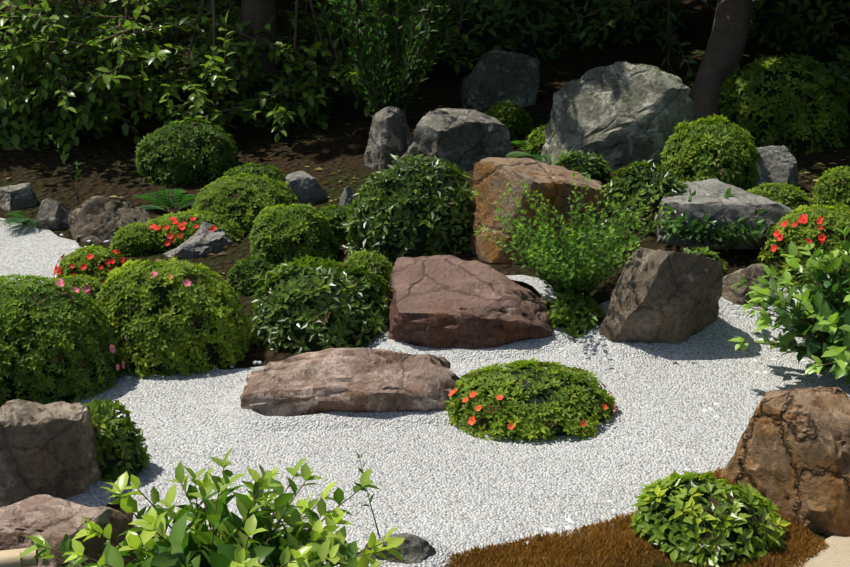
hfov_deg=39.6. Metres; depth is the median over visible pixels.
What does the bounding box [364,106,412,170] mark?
boulder
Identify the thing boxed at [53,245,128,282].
red azalea shrub
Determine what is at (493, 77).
rock
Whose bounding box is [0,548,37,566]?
bamboo poles
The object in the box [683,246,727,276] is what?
shrub
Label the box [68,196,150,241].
rock
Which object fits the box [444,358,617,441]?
flowering shrub
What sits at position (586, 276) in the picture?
green plant
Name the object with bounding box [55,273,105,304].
pink azalea shrub
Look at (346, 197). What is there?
standing rock
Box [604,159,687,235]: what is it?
shrub
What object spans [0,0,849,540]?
ground
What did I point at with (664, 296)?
grey rock
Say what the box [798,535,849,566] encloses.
stone
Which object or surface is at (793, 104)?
shrub
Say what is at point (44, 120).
shrub
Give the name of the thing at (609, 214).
shrub
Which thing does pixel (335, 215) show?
shrub
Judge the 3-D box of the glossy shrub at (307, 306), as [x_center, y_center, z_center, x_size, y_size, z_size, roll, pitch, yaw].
[-0.522,0.112,5.710,0.814,0.450,0.630,0,18,1]
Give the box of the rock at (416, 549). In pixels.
[365,533,435,563]
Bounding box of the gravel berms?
[65,275,787,566]
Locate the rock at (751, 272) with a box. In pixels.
[721,264,769,306]
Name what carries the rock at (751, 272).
on the ground
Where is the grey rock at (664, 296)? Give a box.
[599,248,723,343]
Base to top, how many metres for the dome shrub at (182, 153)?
0.506 m
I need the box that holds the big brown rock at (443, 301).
[388,255,552,348]
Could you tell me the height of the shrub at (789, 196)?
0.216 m
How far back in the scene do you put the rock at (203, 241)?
6.89 m
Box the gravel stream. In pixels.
[74,286,849,566]
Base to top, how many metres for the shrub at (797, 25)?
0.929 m
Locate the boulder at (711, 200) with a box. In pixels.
[654,178,800,249]
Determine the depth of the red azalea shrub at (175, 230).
7.05 m
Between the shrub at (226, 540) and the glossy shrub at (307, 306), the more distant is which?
the glossy shrub at (307, 306)
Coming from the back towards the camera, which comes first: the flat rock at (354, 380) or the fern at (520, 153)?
the fern at (520, 153)
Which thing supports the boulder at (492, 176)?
on the ground
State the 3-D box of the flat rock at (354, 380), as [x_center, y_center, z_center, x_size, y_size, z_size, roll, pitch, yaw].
[-0.281,0.414,4.973,0.982,0.314,0.418,0,18,1]
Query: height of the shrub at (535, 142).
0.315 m
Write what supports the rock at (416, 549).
on the ground
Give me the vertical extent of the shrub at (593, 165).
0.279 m
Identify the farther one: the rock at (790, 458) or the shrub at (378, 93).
the shrub at (378, 93)
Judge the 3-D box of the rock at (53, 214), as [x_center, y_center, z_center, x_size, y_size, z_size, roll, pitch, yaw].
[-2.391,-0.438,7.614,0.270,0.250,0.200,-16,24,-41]
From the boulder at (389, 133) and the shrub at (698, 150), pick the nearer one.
the shrub at (698, 150)
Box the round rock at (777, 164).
[749,145,798,188]
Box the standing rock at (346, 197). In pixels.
[338,186,354,210]
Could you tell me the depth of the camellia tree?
9.15 m
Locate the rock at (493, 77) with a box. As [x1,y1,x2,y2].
[460,50,539,111]
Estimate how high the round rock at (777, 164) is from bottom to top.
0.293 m
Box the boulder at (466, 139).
[396,108,510,173]
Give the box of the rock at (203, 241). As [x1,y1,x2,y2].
[163,221,235,257]
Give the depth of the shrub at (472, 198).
6.80 m
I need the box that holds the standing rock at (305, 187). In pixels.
[285,171,327,204]
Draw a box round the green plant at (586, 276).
[473,172,670,295]
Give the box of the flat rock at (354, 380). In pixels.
[240,348,463,416]
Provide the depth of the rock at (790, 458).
4.00 m
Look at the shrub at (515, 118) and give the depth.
8.54 m
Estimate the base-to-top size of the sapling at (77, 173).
0.498 m
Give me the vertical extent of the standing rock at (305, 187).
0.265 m
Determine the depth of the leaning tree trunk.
8.05 m
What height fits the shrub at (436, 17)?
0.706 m
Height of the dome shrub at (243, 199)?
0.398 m
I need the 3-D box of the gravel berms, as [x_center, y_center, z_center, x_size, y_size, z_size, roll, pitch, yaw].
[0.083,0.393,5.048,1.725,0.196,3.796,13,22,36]
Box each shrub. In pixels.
[0,79,123,150]
[0,273,124,406]
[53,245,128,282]
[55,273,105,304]
[78,397,153,481]
[92,257,252,378]
[109,222,164,256]
[134,116,240,187]
[144,209,245,252]
[190,172,298,234]
[222,162,285,188]
[226,255,273,295]
[230,70,334,129]
[241,253,392,353]
[249,202,340,268]
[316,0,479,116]
[319,203,355,244]
[341,153,473,263]
[342,248,392,291]
[391,0,467,52]
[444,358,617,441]
[450,0,571,59]
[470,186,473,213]
[484,99,534,145]
[525,125,545,159]
[545,290,604,337]
[552,149,612,183]
[557,0,692,49]
[576,202,628,252]
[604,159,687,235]
[629,470,790,566]
[654,186,774,252]
[660,113,762,190]
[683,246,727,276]
[715,52,849,153]
[746,182,810,208]
[748,0,849,54]
[755,202,849,289]
[810,166,849,210]
[820,45,849,130]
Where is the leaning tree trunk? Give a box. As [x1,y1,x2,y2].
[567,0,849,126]
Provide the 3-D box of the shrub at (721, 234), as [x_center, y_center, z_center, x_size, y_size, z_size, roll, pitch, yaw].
[1.549,-0.359,6.339,0.654,0.325,0.646,0,18,1]
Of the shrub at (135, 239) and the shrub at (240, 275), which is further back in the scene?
the shrub at (135, 239)
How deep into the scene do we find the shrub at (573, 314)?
5.61 m
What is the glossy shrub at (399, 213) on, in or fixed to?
on the ground
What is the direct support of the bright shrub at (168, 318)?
on the ground
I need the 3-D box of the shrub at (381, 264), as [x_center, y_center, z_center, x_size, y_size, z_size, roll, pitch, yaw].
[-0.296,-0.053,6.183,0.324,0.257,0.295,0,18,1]
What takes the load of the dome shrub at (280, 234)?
on the ground
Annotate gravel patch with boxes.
[0,218,84,286]
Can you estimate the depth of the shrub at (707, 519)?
3.86 m
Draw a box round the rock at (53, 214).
[35,197,70,229]
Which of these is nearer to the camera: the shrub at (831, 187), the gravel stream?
the gravel stream
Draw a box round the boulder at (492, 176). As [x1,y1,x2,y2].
[470,157,603,263]
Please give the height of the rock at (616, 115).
0.683 m
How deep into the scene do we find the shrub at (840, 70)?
7.84 m
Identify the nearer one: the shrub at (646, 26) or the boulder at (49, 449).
the boulder at (49, 449)
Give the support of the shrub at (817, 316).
on the gravel stream
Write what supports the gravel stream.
on the ground
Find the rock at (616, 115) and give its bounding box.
[540,62,693,170]
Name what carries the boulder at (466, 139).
on the ground
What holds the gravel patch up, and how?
on the ground
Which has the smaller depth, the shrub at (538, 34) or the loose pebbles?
the loose pebbles
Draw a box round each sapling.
[48,133,81,205]
[354,452,380,537]
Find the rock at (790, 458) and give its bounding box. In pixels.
[719,386,849,536]
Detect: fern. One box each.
[0,211,37,229]
[132,189,196,213]
[506,140,550,163]
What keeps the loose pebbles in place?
on the ground
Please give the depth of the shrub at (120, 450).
4.29 m
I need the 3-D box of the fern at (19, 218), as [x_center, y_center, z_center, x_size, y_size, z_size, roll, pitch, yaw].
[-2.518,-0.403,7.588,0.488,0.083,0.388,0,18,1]
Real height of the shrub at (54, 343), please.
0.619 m
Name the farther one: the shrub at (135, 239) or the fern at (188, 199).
the fern at (188, 199)
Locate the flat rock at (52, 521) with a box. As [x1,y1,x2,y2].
[0,494,154,566]
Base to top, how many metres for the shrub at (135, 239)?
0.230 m
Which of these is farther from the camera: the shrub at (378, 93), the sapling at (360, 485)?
the shrub at (378, 93)
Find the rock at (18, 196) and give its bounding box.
[0,183,37,210]
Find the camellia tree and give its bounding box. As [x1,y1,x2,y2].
[0,0,521,163]
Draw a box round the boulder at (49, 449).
[0,399,101,506]
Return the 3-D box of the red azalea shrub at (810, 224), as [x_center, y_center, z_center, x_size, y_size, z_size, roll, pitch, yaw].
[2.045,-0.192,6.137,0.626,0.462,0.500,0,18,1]
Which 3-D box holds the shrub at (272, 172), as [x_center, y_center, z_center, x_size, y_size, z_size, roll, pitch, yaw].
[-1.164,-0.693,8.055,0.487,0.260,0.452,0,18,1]
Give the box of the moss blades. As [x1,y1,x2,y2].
[438,466,828,566]
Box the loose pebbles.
[17,233,808,566]
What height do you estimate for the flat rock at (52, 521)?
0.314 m
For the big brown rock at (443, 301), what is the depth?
5.48 m
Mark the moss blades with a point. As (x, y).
(619, 544)
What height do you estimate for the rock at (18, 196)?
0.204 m
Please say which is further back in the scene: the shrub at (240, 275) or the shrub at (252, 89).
the shrub at (252, 89)

